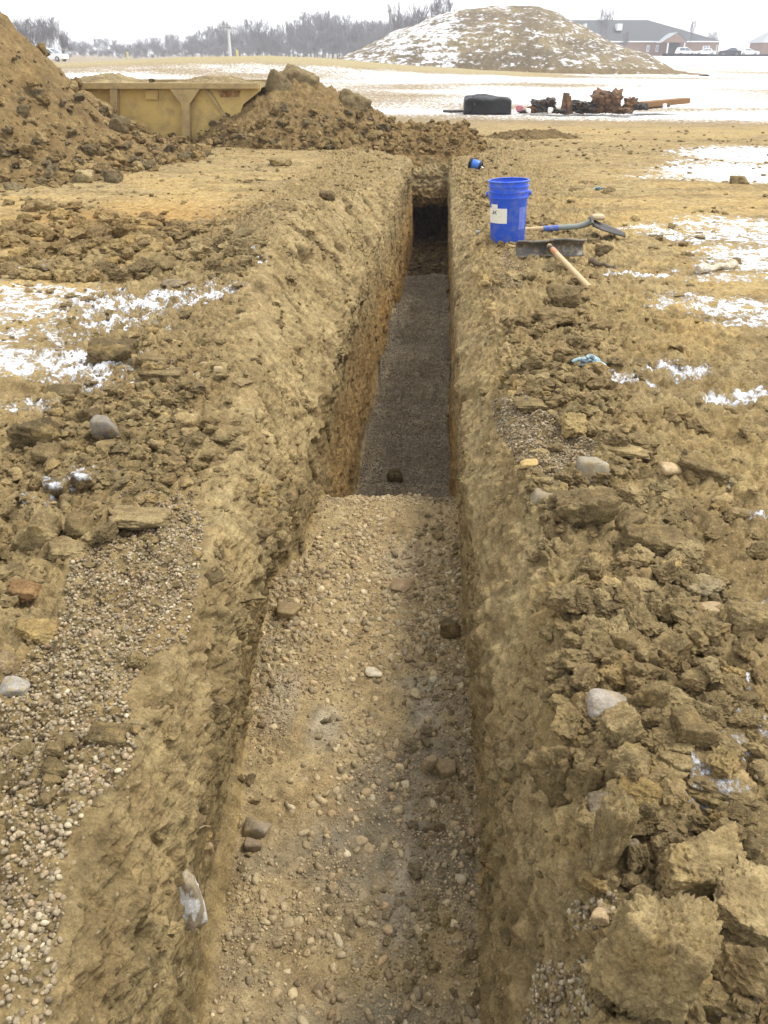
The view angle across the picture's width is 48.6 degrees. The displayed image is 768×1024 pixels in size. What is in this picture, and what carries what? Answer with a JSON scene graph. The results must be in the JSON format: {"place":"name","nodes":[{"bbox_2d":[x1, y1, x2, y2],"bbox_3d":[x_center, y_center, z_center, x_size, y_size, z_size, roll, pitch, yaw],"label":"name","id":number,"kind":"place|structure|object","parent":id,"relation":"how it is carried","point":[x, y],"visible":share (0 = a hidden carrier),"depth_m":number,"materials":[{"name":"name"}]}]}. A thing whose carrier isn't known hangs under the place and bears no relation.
{"place":"outdoors","nodes":[
{"label":"outdoors","id":0,"kind":"place"},
{"bbox_2d":[0,149,405,907],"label":"loose soil","id":1,"kind":"structure","parent":0,"point":[26,747],"depth_m":2.58,"materials":[{"name":"soil"}]},
{"bbox_2d":[0,157,415,1023],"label":"trench wall","id":2,"kind":"structure","parent":0,"point":[110,931],"depth_m":2.10,"materials":[{"name":"soil"}]},
{"bbox_2d":[178,869,207,931],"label":"quartz rock","id":3,"kind":"object","parent":2,"relation":"attached to","point":[194,915],"visible":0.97,"depth_m":1.59,"materials":[{"name":"stone"}]},
{"bbox_2d":[92,192,376,1012],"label":"loose soil","id":4,"kind":"structure","parent":2,"relation":"on","point":[158,701],"depth_m":2.66,"materials":[{"name":"soil"}]},
{"bbox_2d":[75,163,511,949],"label":"loose soil","id":5,"kind":"structure","parent":2,"relation":"on","point":[159,837],"depth_m":2.55,"materials":[{"name":"soil"}]},
{"bbox_2d":[206,205,481,1023],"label":"trench floor","id":6,"kind":"structure","parent":0,"point":[265,1010],"depth_m":2.49,"materials":[{"name":"gravel"}]},
{"bbox_2d":[243,817,271,838],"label":"stone","id":7,"kind":"object","parent":6,"relation":"on","point":[256,828],"visible":0.99,"depth_m":2.27,"materials":[{"name":"stone"}]},
{"bbox_2d":[276,601,302,619],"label":"stone","id":8,"kind":"object","parent":6,"relation":"on","point":[286,610],"visible":1,"depth_m":3.11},
{"bbox_2d":[11,380,593,1023],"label":"loose soil","id":9,"kind":"structure","parent":6,"relation":"on","point":[507,776],"depth_m":1.84,"materials":[{"name":"soil"}]},
{"bbox_2d":[209,492,480,1023],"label":"gravel","id":10,"kind":"structure","parent":6,"relation":"on","point":[357,964],"depth_m":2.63,"materials":[{"name":"gravel"}]},
{"bbox_2d":[390,578,414,591],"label":"stone","id":11,"kind":"object","parent":6,"relation":"on","point":[399,584],"visible":1,"depth_m":3.25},
{"bbox_2d":[409,207,447,275],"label":"loose soil","id":12,"kind":"structure","parent":6,"relation":"on","point":[422,258],"depth_m":11.54,"materials":[{"name":"soil"}]},
{"bbox_2d":[435,758,456,777],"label":"stone","id":13,"kind":"object","parent":6,"relation":"on","point":[445,768],"visible":0.99,"depth_m":2.46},
{"bbox_2d":[439,618,461,639],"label":"soil clod","id":14,"kind":"object","parent":6,"relation":"on","point":[450,628],"visible":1,"depth_m":3.00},
{"bbox_2d":[0,54,767,1023],"bbox_3d":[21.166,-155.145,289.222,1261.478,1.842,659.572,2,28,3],"label":"ground","id":15,"kind":"structure","parent":0,"point":[726,92],"depth_m":4.40,"materials":[{"name":"soil"}]},
{"bbox_2d":[0,651,15,674],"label":"soil clod","id":16,"kind":"object","parent":15,"relation":"on","point":[7,662],"visible":1,"depth_m":1.78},
{"bbox_2d":[0,676,29,697],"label":"stone","id":17,"kind":"object","parent":15,"relation":"on","point":[10,686],"visible":0.96,"depth_m":1.73,"materials":[{"name":"stone"}]},
{"bbox_2d":[8,579,41,602],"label":"soil clod","id":18,"kind":"object","parent":15,"relation":"on","point":[23,590],"visible":0.98,"depth_m":2.01,"materials":[{"name":"soil"}]},
{"bbox_2d":[6,417,61,452],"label":"soil clod","id":19,"kind":"object","parent":15,"relation":"on","point":[33,432],"visible":0.81,"depth_m":2.77,"materials":[{"name":"soil"}]},
{"bbox_2d":[11,508,62,551],"bbox_3d":[-0.928,0.049,2.270,0.129,0.103,0.096,2,28,3],"label":"soil clod","id":20,"kind":"object","parent":15,"relation":"on","point":[42,527],"visible":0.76,"depth_m":2.24,"materials":[{"name":"soil"}]},
{"bbox_2d":[14,618,61,649],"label":"soil clod","id":21,"kind":"object","parent":15,"relation":"on","point":[41,631],"visible":0.94,"depth_m":1.90,"materials":[{"name":"soil"}]},
{"bbox_2d":[28,15,60,47],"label":"bare tree","id":22,"kind":"object","parent":15,"relation":"on","point":[49,33],"visible":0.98,"depth_m":120.26,"materials":[{"name":"grey plant"}]},
{"bbox_2d":[43,475,70,497],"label":"soil clod","id":23,"kind":"object","parent":15,"relation":"on","point":[57,486],"visible":0.91,"depth_m":2.48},
{"bbox_2d":[43,384,80,396],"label":"soil clod","id":24,"kind":"object","parent":15,"relation":"on","point":[61,390],"visible":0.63,"depth_m":3.24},
{"bbox_2d":[47,535,87,560],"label":"soil clod","id":25,"kind":"object","parent":15,"relation":"on","point":[59,546],"visible":0.99,"depth_m":2.20,"materials":[{"name":"soil"}]},
{"bbox_2d":[64,511,96,539],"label":"soil clod","id":26,"kind":"object","parent":15,"relation":"on","point":[79,525],"visible":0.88,"depth_m":2.28,"materials":[{"name":"soil"}]},
{"bbox_2d":[70,471,96,489],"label":"soil clod","id":27,"kind":"object","parent":15,"relation":"on","point":[79,480],"visible":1,"depth_m":2.52,"materials":[{"name":"soil"}]},
{"bbox_2d":[75,169,93,182],"bbox_3d":[-2.996,-3.368,8.533,0.167,0.121,0.134,2,28,3],"label":"earth slab","id":28,"kind":"object","parent":15,"relation":"on","point":[86,175],"depth_m":8.49,"materials":[{"name":"soil"}]},
{"bbox_2d":[0,488,205,1023],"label":"gravel","id":29,"kind":"structure","parent":15,"relation":"on","point":[75,807],"depth_m":1.66,"materials":[{"name":"gravel"}]},
{"bbox_2d":[40,755,67,778],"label":"soil clod","id":30,"kind":"object","parent":29,"relation":"on","point":[54,765],"visible":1,"depth_m":1.51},
{"bbox_2d":[42,739,65,757],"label":"soil clod","id":31,"kind":"object","parent":29,"relation":"on","point":[54,748],"visible":1,"depth_m":1.53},
{"bbox_2d":[83,719,132,750],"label":"soil clod","id":32,"kind":"object","parent":29,"relation":"on","point":[101,733],"visible":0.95,"depth_m":1.56,"materials":[{"name":"soil"}]},
{"bbox_2d":[0,354,212,607],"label":"loose soil","id":33,"kind":"structure","parent":15,"relation":"on","point":[110,474],"depth_m":2.79,"materials":[{"name":"soil"}]},
{"bbox_2d":[29,442,62,461],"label":"soil clod","id":34,"kind":"object","parent":33,"relation":"on","point":[41,452],"visible":0.89,"depth_m":2.68,"materials":[{"name":"soil"}]},
{"bbox_2d":[75,408,101,421],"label":"soil clod","id":35,"kind":"object","parent":33,"relation":"on","point":[87,414],"visible":0.73,"depth_m":3.00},
{"bbox_2d":[90,415,118,440],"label":"stone","id":36,"kind":"object","parent":33,"relation":"on","point":[104,426],"visible":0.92,"depth_m":2.81,"materials":[{"name":"stone"}]},
{"bbox_2d":[0,11,224,190],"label":"soil heap","id":37,"kind":"object","parent":15,"relation":"on","point":[13,38],"visible":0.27,"depth_m":9.57,"materials":[{"name":"soil"}]},
{"bbox_2d":[109,115,130,133],"bbox_3d":[-2.925,-4.279,9.411,0.226,0.188,0.164,2,28,3],"label":"earth slab","id":38,"kind":"object","parent":37,"relation":"on","point":[121,123],"depth_m":9.38,"materials":[{"name":"soil"}]},
{"bbox_2d":[85,337,139,362],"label":"soil clod","id":39,"kind":"object","parent":15,"relation":"on","point":[99,350],"visible":0.83,"depth_m":3.52,"materials":[{"name":"soil"}]},
{"bbox_2d":[103,170,122,183],"bbox_3d":[-2.737,-3.363,8.564,0.186,0.140,0.149,2,28,3],"label":"earth slab","id":40,"kind":"object","parent":15,"relation":"on","point":[112,176],"depth_m":8.52,"materials":[{"name":"soil"}]},
{"bbox_2d":[0,197,267,283],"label":"loose soil","id":41,"kind":"structure","parent":15,"relation":"on","point":[96,251],"depth_m":5.35,"materials":[{"name":"soil"}]},
{"bbox_2d":[107,504,171,529],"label":"soil clod","id":42,"kind":"object","parent":15,"relation":"on","point":[128,517],"visible":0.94,"depth_m":2.32,"materials":[{"name":"soil"}]},
{"bbox_2d":[134,353,170,364],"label":"soil clod","id":43,"kind":"object","parent":15,"relation":"on","point":[141,358],"visible":0.75,"depth_m":3.47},
{"bbox_2d":[138,367,184,382],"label":"soil clod","id":44,"kind":"object","parent":15,"relation":"on","point":[165,374],"visible":0.6,"depth_m":3.31,"materials":[{"name":"soil"}]},
{"bbox_2d":[82,79,266,141],"bbox_3d":[-3.643,-5.922,12.786,3.970,0.987,1.900,2,28,3],"label":"container","id":45,"kind":"object","parent":15,"relation":"on","point":[180,109],"visible":0.28,"depth_m":11.93,"materials":[{"name":"metal"}]},
{"bbox_2d":[80,73,265,87],"bbox_3d":[-3.506,-6.364,12.560,3.663,0.199,1.500,2,28,3],"label":"soil load","id":46,"kind":"object","parent":45,"relation":"in","point":[109,78],"visible":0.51,"depth_m":12.27},
{"bbox_2d":[56,26,394,58],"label":"bare trees","id":47,"kind":"object","parent":15,"relation":"on","point":[278,47],"visible":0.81,"depth_m":239.92,"materials":[{"name":"plant"}]},
{"bbox_2d":[241,18,268,55],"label":"bare tree","id":48,"kind":"object","parent":15,"relation":"on","point":[255,33],"visible":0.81,"depth_m":247.12,"materials":[{"name":"grey plant"}]},
{"bbox_2d":[191,70,395,150],"bbox_3d":[-1.344,-5.891,12.862,3.440,1.395,3.900,2,28,3],"label":"soil heap","id":49,"kind":"object","parent":15,"relation":"on","point":[305,96],"visible":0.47,"depth_m":11.83,"materials":[{"name":"soil"}]},
{"bbox_2d":[263,69,291,94],"bbox_3d":[-1.560,-6.004,12.307,0.532,0.724,0.354,-3,29,-6],"label":"earth slab","id":50,"kind":"object","parent":49,"relation":"on","point":[277,80],"depth_m":12.11,"materials":[{"name":"soil"}]},
{"bbox_2d":[282,63,319,85],"bbox_3d":[-1.264,-6.302,12.565,0.650,0.575,0.474,2,28,3],"label":"earth slab","id":51,"kind":"object","parent":49,"relation":"on","point":[292,71],"depth_m":12.36,"materials":[{"name":"soil"}]},
{"bbox_2d":[339,88,371,111],"bbox_3d":[-0.442,-5.944,12.413,0.525,0.423,0.378,2,28,3],"label":"earth slab","id":52,"kind":"object","parent":49,"relation":"on","point":[350,98],"depth_m":12.28,"materials":[{"name":"soil"}]},
{"bbox_2d":[313,10,331,57],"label":"bare tree","id":53,"kind":"object","parent":15,"relation":"on","point":[319,26],"visible":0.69,"depth_m":255.79,"materials":[{"name":"grey plant"}]},
{"bbox_2d":[324,13,351,58],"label":"bare tree","id":54,"kind":"object","parent":15,"relation":"on","point":[346,22],"visible":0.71,"depth_m":254.94,"materials":[{"name":"grey plant"}]},
{"bbox_2d":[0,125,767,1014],"bbox_3d":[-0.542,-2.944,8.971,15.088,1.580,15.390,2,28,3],"label":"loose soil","id":55,"kind":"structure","parent":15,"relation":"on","point":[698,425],"depth_m":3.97,"materials":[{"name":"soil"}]},
{"bbox_2d":[0,326,767,1023],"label":"loose soil","id":56,"kind":"structure","parent":15,"relation":"on","point":[588,724],"depth_m":2.19,"materials":[{"name":"soil"}]},
{"bbox_2d":[408,1,441,23],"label":"bare tree","id":57,"kind":"object","parent":15,"relation":"on","point":[418,19],"visible":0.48,"depth_m":137.89,"materials":[{"name":"grey plant"}]},
{"bbox_2d":[381,119,486,207],"bbox_3d":[0.667,-5.084,12.709,1.855,1.335,2.623,2,28,3],"label":"spoil heap","id":58,"kind":"object","parent":15,"relation":"on","point":[430,183],"visible":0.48,"depth_m":11.82,"materials":[{"name":"soil"}]},
{"bbox_2d":[463,94,511,114],"bbox_3d":[2.148,-8.463,17.720,0.998,0.427,0.840,2,28,3],"label":"black tarp bundle","id":59,"kind":"object","parent":15,"relation":"on","point":[481,104],"visible":0.91,"depth_m":17.42,"materials":[{"name":"plastic"}]},
{"bbox_2d":[486,177,531,242],"bbox_3d":[0.802,-1.949,5.514,0.290,0.390,0.309,0,27,4],"label":"bucket","id":60,"kind":"object","parent":15,"relation":"on","point":[507,197],"visible":0.97,"depth_m":5.41,"materials":[{"name":"blue plastic"}]},
{"bbox_2d":[513,396,549,412],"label":"soil clod","id":61,"kind":"object","parent":15,"relation":"on","point":[530,405],"visible":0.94,"depth_m":2.99,"materials":[{"name":"soil"}]},
{"bbox_2d":[486,128,579,139],"bbox_3d":[2.268,-5.710,13.037,1.900,0.302,1.000,2,28,3],"label":"soil heap","id":62,"kind":"object","parent":15,"relation":"on","point":[535,134],"visible":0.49,"depth_m":12.80,"materials":[{"name":"soil"}]},
{"bbox_2d":[530,97,556,110],"bbox_3d":[3.251,-8.315,17.353,0.566,0.264,0.396,2,28,3],"label":"scrap lump","id":63,"kind":"object","parent":15,"relation":"on","point":[544,104],"visible":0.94,"depth_m":17.25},
{"bbox_2d":[491,249,597,485],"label":"gravel","id":64,"kind":"structure","parent":15,"relation":"on","point":[531,440],"depth_m":2.84,"materials":[{"name":"gravel"}]},
{"bbox_2d":[476,214,625,236],"bbox_3d":[1.151,-1.974,5.877,1.016,0.161,0.214,2,28,3],"label":"shovel","id":65,"kind":"object","parent":15,"relation":"on","point":[591,220],"visible":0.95,"depth_m":5.85,"materials":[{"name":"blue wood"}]},
{"bbox_2d":[515,238,591,288],"bbox_3d":[1.116,-1.424,4.828,0.434,0.112,0.835,-8,29,-15],"label":"rake","id":66,"kind":"object","parent":15,"relation":"on","point":[567,247],"visible":1,"depth_m":5.13,"materials":[{"name":"metal"}]},
{"bbox_2d":[535,307,575,324],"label":"soil clod","id":67,"kind":"object","parent":15,"relation":"on","point":[561,316],"visible":0.89,"depth_m":3.93,"materials":[{"name":"soil"}]},
{"bbox_2d":[546,284,583,307],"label":"soil clod","id":68,"kind":"object","parent":15,"relation":"on","point":[567,295],"visible":0.98,"depth_m":4.16,"materials":[{"name":"soil"}]},
{"bbox_2d":[572,101,598,113],"bbox_3d":[4.038,-8.207,17.281,0.716,0.245,0.501,2,28,3],"label":"scrap lump","id":69,"kind":"object","parent":15,"relation":"on","point":[582,107],"visible":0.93,"depth_m":17.18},
{"bbox_2d":[589,87,623,113],"bbox_3d":[4.492,-8.337,17.255,0.731,0.488,0.439,2,28,3],"label":"scrap lump","id":70,"kind":"object","parent":15,"relation":"on","point":[609,101],"visible":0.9,"depth_m":17.13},
{"bbox_2d":[596,7,617,38],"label":"bare tree","id":71,"kind":"object","parent":15,"relation":"on","point":[602,28],"visible":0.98,"depth_m":183.89,"materials":[{"name":"grey plant"}]},
{"bbox_2d":[449,156,767,1023],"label":"loose soil","id":72,"kind":"structure","parent":15,"relation":"on","point":[671,784],"depth_m":2.35,"materials":[{"name":"soil"}]},
{"bbox_2d":[589,792,640,892],"bbox_3d":[0.355,0.515,1.322,0.074,0.182,0.052,-6,29,-11],"label":"soil clod","id":73,"kind":"object","parent":72,"relation":"on","point":[617,817],"visible":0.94,"depth_m":1.29,"materials":[{"name":"soil"}]},
{"bbox_2d":[657,750,693,771],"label":"soil clod","id":74,"kind":"object","parent":72,"relation":"on","point":[684,762],"visible":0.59,"depth_m":1.50,"materials":[{"name":"soil"}]},
{"bbox_2d":[669,704,725,750],"bbox_3d":[0.575,0.396,1.558,0.108,0.068,0.076,2,28,3],"label":"soil clod","id":75,"kind":"object","parent":72,"relation":"on","point":[690,726],"visible":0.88,"depth_m":1.53,"materials":[{"name":"soil"}]},
{"bbox_2d":[599,701,644,748],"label":"soil clod","id":76,"kind":"object","parent":15,"relation":"on","point":[620,722],"visible":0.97,"depth_m":1.52,"materials":[{"name":"soil"}]},
{"bbox_2d":[600,441,653,459],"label":"soil clod","id":77,"kind":"object","parent":15,"relation":"on","point":[630,451],"visible":0.9,"depth_m":2.64,"materials":[{"name":"soil"}]},
{"bbox_2d":[607,742,649,778],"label":"soil clod","id":78,"kind":"object","parent":15,"relation":"on","point":[623,758],"visible":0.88,"depth_m":1.47,"materials":[{"name":"soil"}]},
{"bbox_2d":[614,508,647,529],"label":"soil clod","id":79,"kind":"object","parent":15,"relation":"on","point":[637,516],"visible":0.95,"depth_m":2.24,"materials":[{"name":"soil"}]},
{"bbox_2d":[497,317,767,1023],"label":"loose soil","id":80,"kind":"structure","parent":15,"relation":"on","point":[740,969],"depth_m":1.75,"materials":[{"name":"soil"}]},
{"bbox_2d":[550,487,622,525],"bbox_3d":[0.541,-0.011,2.297,0.178,0.123,0.133,2,28,3],"label":"soil clod","id":81,"kind":"object","parent":80,"relation":"on","point":[581,506],"visible":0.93,"depth_m":2.25,"materials":[{"name":"soil"}]},
{"bbox_2d":[576,456,608,483],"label":"stone","id":82,"kind":"object","parent":80,"relation":"on","point":[588,467],"visible":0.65,"depth_m":2.48,"materials":[{"name":"stone"}]},
{"bbox_2d":[585,688,627,720],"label":"stone","id":83,"kind":"object","parent":80,"relation":"on","point":[598,701],"visible":0.56,"depth_m":1.63,"materials":[{"name":"stone"}]},
{"bbox_2d":[608,632,638,651],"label":"soil clod","id":84,"kind":"object","parent":80,"relation":"on","point":[628,641],"visible":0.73,"depth_m":1.77,"materials":[{"name":"soil"}]},
{"bbox_2d":[617,776,662,807],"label":"soil clod","id":85,"kind":"object","parent":80,"relation":"on","point":[645,790],"visible":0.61,"depth_m":1.45,"materials":[{"name":"soil"}]},
{"bbox_2d":[627,680,670,707],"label":"soil clod","id":86,"kind":"object","parent":80,"relation":"on","point":[649,695],"visible":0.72,"depth_m":1.61,"materials":[{"name":"soil"}]},
{"bbox_2d":[589,893,723,1023],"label":"soil clod","id":87,"kind":"object","parent":80,"relation":"on","point":[653,957],"visible":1,"depth_m":1.11,"materials":[{"name":"soil"}]},
{"bbox_2d":[655,821,746,900],"bbox_3d":[0.488,0.548,1.315,0.144,0.108,0.130,2,28,3],"label":"soil clod","id":88,"kind":"object","parent":80,"relation":"on","point":[692,866],"visible":0.73,"depth_m":1.27,"materials":[{"name":"soil"}]},
{"bbox_2d":[687,573,725,597],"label":"soil clod","id":89,"kind":"object","parent":80,"relation":"on","point":[708,586],"visible":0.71,"depth_m":2.00,"materials":[{"name":"soil"}]},
{"bbox_2d":[713,853,767,952],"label":"soil clod","id":90,"kind":"object","parent":80,"relation":"on","point":[740,895],"visible":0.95,"depth_m":1.21,"materials":[{"name":"soil"}]},
{"bbox_2d":[522,890,763,1023],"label":"gravel","id":91,"kind":"structure","parent":15,"relation":"on","point":[543,1007],"depth_m":1.35,"materials":[{"name":"gravel"}]},
{"bbox_2d":[571,20,722,55],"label":"brick building","id":92,"kind":"structure","parent":15,"relation":"on","point":[651,38],"depth_m":201.29,"materials":[{"name":"brown"}]},
{"bbox_2d":[620,522,686,556],"bbox_3d":[0.695,0.076,2.196,0.162,0.066,0.122,2,28,3],"label":"soil clod","id":93,"kind":"object","parent":15,"relation":"on","point":[653,538],"visible":0.72,"depth_m":2.17,"materials":[{"name":"soil"}]},
{"bbox_2d":[648,105,669,108],"bbox_3d":[5.534,-8.440,17.674,0.779,0.104,0.280,-13,31,-15],"label":"plank","id":94,"kind":"object","parent":15,"relation":"on","point":[657,107],"visible":0.2,"depth_m":17.59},
{"bbox_2d":[638,97,690,106],"bbox_3d":[5.755,-8.418,17.498,1.039,0.104,0.280,-10,30,-10],"label":"plank","id":95,"kind":"object","parent":94,"relation":"on","point":[661,102],"visible":0.8,"depth_m":17.40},
{"bbox_2d":[658,461,681,475],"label":"stone","id":96,"kind":"object","parent":15,"relation":"on","point":[668,468],"visible":0.98,"depth_m":2.50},
{"bbox_2d":[677,448,730,486],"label":"soil clod","id":97,"kind":"object","parent":15,"relation":"on","point":[702,469],"visible":0.98,"depth_m":2.49,"materials":[{"name":"soil"}]},
{"bbox_2d":[662,52,767,55],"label":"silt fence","id":98,"kind":"object","parent":15,"relation":"on","point":[672,54],"visible":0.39,"depth_m":160.74,"materials":[{"name":"black fabric"}]},
{"bbox_2d":[695,259,738,273],"bbox_3d":[1.975,-1.455,5.051,0.340,0.079,0.058,-17,33,-28],"label":"bone","id":99,"kind":"object","parent":15,"relation":"on","point":[703,267],"visible":0.98,"depth_m":5.02,"materials":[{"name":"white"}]},
{"bbox_2d":[685,751,760,810],"bbox_3d":[0.588,0.472,1.481,0.126,0.052,0.095,10,30,17],"label":"soil clod","id":100,"kind":"object","parent":15,"relation":"on","point":[706,786],"visible":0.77,"depth_m":1.46,"materials":[{"name":"soil"}]},
{"bbox_2d":[721,726,750,744],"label":"soil clod","id":101,"kind":"object","parent":15,"relation":"on","point":[740,737],"visible":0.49,"depth_m":1.57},
{"bbox_2d":[724,599,767,638],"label":"soil clod","id":102,"kind":"object","parent":15,"relation":"on","point":[745,616],"visible":0.91,"depth_m":1.83,"materials":[{"name":"soil"}]},
{"bbox_2d":[747,32,767,53],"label":"brick building","id":103,"kind":"structure","parent":15,"relation":"on","point":[760,44],"depth_m":201.02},
{"bbox_2d":[0,0,767,54],"label":"sky","id":104,"kind":"structure","parent":0,"point":[738,22],"materials":[{"name":"white"}]},
{"bbox_2d":[357,273,450,496],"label":"gravel","id":105,"kind":"structure","parent":0,"point":[426,343],"depth_m":6.50,"materials":[{"name":"gravel"}]},
{"bbox_2d":[339,5,708,75],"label":"hill","id":106,"kind":"structure","parent":0,"point":[536,39],"depth_m":45.24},
{"bbox_2d":[447,157,623,1023],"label":"trench wall","id":107,"kind":"structure","parent":0,"point":[507,615],"depth_m":2.14,"materials":[{"name":"soil"}]},
{"bbox_2d":[522,745,573,807],"bbox_3d":[0.323,0.489,1.594,0.134,0.135,0.070,-8,30,-15],"label":"soil clod","id":108,"kind":"object","parent":107,"relation":"on","point":[546,773],"visible":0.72,"depth_m":1.57,"materials":[{"name":"soil"}]},
{"bbox_2d":[583,765,603,796],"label":"soil clod","id":109,"kind":"object","parent":107,"relation":"on","point":[593,779],"visible":0.87,"depth_m":1.49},
{"bbox_2d":[587,791,608,811],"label":"soil clod","id":110,"kind":"object","parent":107,"relation":"on","point":[593,801],"visible":0.35,"depth_m":1.45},
{"bbox_2d":[591,907,609,926],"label":"stone","id":111,"kind":"object","parent":107,"relation":"on","point":[600,916],"visible":1,"depth_m":1.25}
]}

